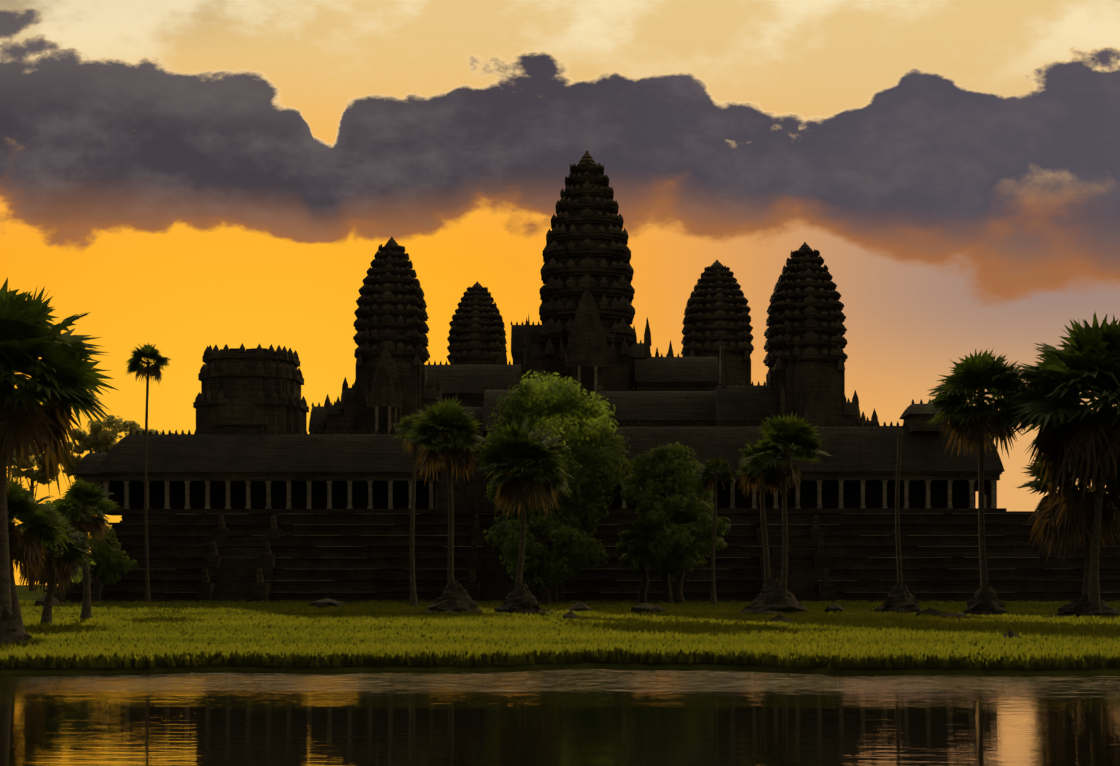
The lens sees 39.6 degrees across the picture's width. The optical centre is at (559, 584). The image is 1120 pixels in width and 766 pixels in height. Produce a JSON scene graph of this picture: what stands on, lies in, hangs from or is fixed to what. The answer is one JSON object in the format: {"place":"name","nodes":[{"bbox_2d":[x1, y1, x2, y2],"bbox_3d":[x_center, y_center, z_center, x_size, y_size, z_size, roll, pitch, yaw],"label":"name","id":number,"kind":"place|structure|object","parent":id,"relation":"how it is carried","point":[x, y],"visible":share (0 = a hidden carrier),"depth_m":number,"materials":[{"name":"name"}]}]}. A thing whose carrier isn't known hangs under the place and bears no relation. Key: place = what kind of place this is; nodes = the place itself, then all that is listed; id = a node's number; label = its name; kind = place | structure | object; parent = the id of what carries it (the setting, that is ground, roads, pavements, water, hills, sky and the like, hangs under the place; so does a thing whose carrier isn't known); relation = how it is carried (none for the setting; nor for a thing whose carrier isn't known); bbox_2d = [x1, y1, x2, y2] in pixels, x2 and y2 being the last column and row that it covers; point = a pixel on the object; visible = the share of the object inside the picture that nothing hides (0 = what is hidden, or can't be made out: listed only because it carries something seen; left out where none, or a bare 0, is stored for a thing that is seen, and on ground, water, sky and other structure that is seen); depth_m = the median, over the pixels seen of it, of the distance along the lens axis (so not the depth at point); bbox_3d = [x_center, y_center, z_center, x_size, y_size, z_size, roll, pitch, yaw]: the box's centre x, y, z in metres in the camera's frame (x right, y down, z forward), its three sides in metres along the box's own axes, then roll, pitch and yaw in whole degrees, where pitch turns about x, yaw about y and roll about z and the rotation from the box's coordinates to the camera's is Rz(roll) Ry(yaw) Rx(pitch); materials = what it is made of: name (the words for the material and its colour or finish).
{"place":"outdoors","nodes":[
{"label":"outdoors","id":0,"kind":"place"},
{"bbox_2d":[0,667,1119,765],"bbox_3d":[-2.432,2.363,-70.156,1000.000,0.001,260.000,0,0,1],"label":"water","id":1,"kind":"structure","parent":0,"point":[596,716],"depth_m":27.48,"materials":[{"name":"black liquid"}]},
{"bbox_2d":[0,585,1119,674],"bbox_3d":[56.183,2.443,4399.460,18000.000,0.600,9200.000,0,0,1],"label":"ground","id":2,"kind":"structure","parent":0,"point":[25,595],"depth_m":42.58,"materials":[{"name":"green plant"}]},
{"bbox_2d":[7,448,26,494],"bbox_3d":[-22.944,-2.699,60.039,4.775,9.958,4.648,0,0,-29],"label":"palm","id":3,"kind":"object","parent":2,"relation":"on","point":[14,460],"visible":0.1,"depth_m":59.72,"materials":[{"name":"green plant"}]},
{"bbox_2d":[0,605,37,644],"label":"dirt mound","id":4,"kind":"object","parent":2,"relation":"on","point":[11,630],"visible":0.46,"depth_m":51.48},
{"bbox_2d":[11,441,60,590],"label":"tree","id":5,"kind":"object","parent":2,"relation":"on","point":[33,475],"visible":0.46,"depth_m":521.47,"materials":[{"name":"green plant"}]},
{"bbox_2d":[7,475,73,630],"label":"palm","id":6,"kind":"object","parent":2,"relation":"on","point":[42,521],"visible":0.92,"depth_m":65.73,"materials":[{"name":"green plant"}]},
{"bbox_2d":[19,514,93,623],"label":"palm tree","id":7,"kind":"object","parent":2,"relation":"on","point":[60,569],"visible":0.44,"depth_m":79.65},
{"bbox_2d":[0,277,119,614],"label":"palm","id":8,"kind":"object","parent":2,"relation":"on","point":[63,380],"visible":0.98,"depth_m":51.09,"materials":[{"name":"green plant"}]},
{"bbox_2d":[19,500,105,601],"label":"tree","id":9,"kind":"object","parent":2,"relation":"on","point":[60,597],"visible":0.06,"depth_m":188.36,"materials":[{"name":"green plant"}]},
{"bbox_2d":[58,428,105,479],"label":"tree","id":10,"kind":"object","parent":2,"relation":"on","point":[81,435],"visible":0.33,"depth_m":516.55,"materials":[{"name":"green plant"}]},
{"bbox_2d":[48,476,120,618],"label":"palm","id":11,"kind":"object","parent":2,"relation":"on","point":[80,494],"visible":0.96,"depth_m":91.78,"materials":[{"name":"green plant"}]},
{"bbox_2d":[69,525,138,600],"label":"tree","id":12,"kind":"object","parent":2,"relation":"on","point":[110,558],"visible":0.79,"depth_m":191.32,"materials":[{"name":"green plant"}]},
{"bbox_2d":[80,415,161,452],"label":"tree","id":13,"kind":"object","parent":2,"relation":"on","point":[105,437],"visible":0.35,"depth_m":517.68,"materials":[{"name":"green plant"}]},
{"bbox_2d":[125,343,170,601],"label":"slim palm","id":14,"kind":"object","parent":2,"relation":"on","point":[146,352],"visible":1,"depth_m":192.23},
{"bbox_2d":[393,413,426,605],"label":"palm","id":15,"kind":"object","parent":2,"relation":"on","point":[401,430],"visible":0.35,"depth_m":149.84,"materials":[{"name":"green plant"}]},
{"bbox_2d":[423,581,482,613],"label":"mound","id":16,"kind":"object","parent":2,"relation":"on","point":[455,597],"visible":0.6,"depth_m":114.89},
{"bbox_2d":[401,396,487,582],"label":"palm","id":17,"kind":"object","parent":16,"relation":"on","point":[446,417],"visible":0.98,"depth_m":114.89,"materials":[{"name":"green plant"}]},
{"bbox_2d":[488,583,556,613],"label":"mound","id":18,"kind":"object","parent":2,"relation":"on","point":[520,597],"visible":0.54,"depth_m":108.81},
{"bbox_2d":[472,413,573,586],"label":"palm","id":19,"kind":"object","parent":2,"relation":"on","point":[541,478],"visible":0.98,"depth_m":108.60,"materials":[{"name":"green plant"}]},
{"bbox_2d":[35,595,1020,638],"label":"rocks","id":20,"kind":"object","parent":2,"relation":"on","point":[579,606],"visible":0.5,"depth_m":115.65,"materials":[{"name":"grey stone"}]},
{"bbox_2d":[483,504,608,603],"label":"tree","id":21,"kind":"object","parent":2,"relation":"on","point":[572,552],"visible":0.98,"depth_m":173.61,"materials":[{"name":"green plant"}]},
{"bbox_2d":[479,369,635,601],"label":"tree","id":22,"kind":"object","parent":2,"relation":"on","point":[552,403],"visible":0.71,"depth_m":178.40,"materials":[{"name":"green plant"}]},
{"bbox_2d":[44,150,1119,601],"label":"temple","id":23,"kind":"structure","parent":2,"relation":"on","point":[256,492],"depth_m":214.86,"materials":[{"name":"stone"}]},
{"bbox_2d":[615,529,648,602],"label":"tree","id":24,"kind":"object","parent":2,"relation":"on","point":[639,565],"visible":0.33,"depth_m":185.26,"materials":[{"name":"green plant"}]},
{"bbox_2d":[618,441,713,602],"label":"tree","id":25,"kind":"object","parent":2,"relation":"on","point":[678,473],"visible":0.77,"depth_m":181.07,"materials":[{"name":"green plant"}]},
{"bbox_2d":[629,494,731,602],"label":"tree","id":26,"kind":"object","parent":2,"relation":"on","point":[687,549],"visible":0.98,"depth_m":177.26,"materials":[{"name":"green plant"}]},
{"bbox_2d":[696,457,735,603],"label":"palm tree","id":27,"kind":"object","parent":2,"relation":"on","point":[710,468],"visible":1,"depth_m":169.43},
{"bbox_2d":[741,577,808,614],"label":"mound","id":28,"kind":"object","parent":2,"relation":"on","point":[769,599],"visible":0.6,"depth_m":111.35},
{"bbox_2d":[735,439,791,583],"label":"palm","id":29,"kind":"object","parent":28,"relation":"on","point":[751,448],"visible":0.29,"depth_m":113.45,"materials":[{"name":"green plant"}]},
{"bbox_2d":[743,410,831,597],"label":"palm","id":30,"kind":"object","parent":28,"relation":"on","point":[784,433],"visible":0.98,"depth_m":110.95,"materials":[{"name":"green plant"}]},
{"bbox_2d":[864,582,922,613],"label":"mound","id":31,"kind":"object","parent":2,"relation":"on","point":[900,598],"visible":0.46,"depth_m":113.54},
{"bbox_2d":[895,429,904,582],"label":"bare palm","id":32,"kind":"object","parent":31,"relation":"on","point":[897,531],"visible":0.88,"depth_m":114.37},
{"bbox_2d":[923,349,1027,584],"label":"palm","id":33,"kind":"object","parent":2,"relation":"on","point":[955,400],"visible":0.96,"depth_m":103.18,"materials":[{"name":"green plant"}]},
{"bbox_2d":[961,584,1018,616],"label":"mound","id":34,"kind":"object","parent":2,"relation":"on","point":[984,600],"visible":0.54,"depth_m":103.55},
{"bbox_2d":[991,313,1119,607],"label":"palm","id":35,"kind":"object","parent":2,"relation":"on","point":[1085,363],"visible":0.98,"depth_m":97.81,"materials":[{"name":"green plant"}]},
{"bbox_2d":[1043,593,1119,617],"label":"mound","id":36,"kind":"object","parent":2,"relation":"on","point":[1079,606],"visible":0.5,"depth_m":99.17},
{"bbox_2d":[1013,454,1119,593],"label":"palm","id":37,"kind":"object","parent":36,"relation":"on","point":[1068,515],"visible":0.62,"depth_m":100.81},
{"bbox_2d":[0,0,1119,584],"label":"sky","id":38,"kind":"structure","parent":0,"point":[187,177],"materials":[{"name":"orange"}]}
]}

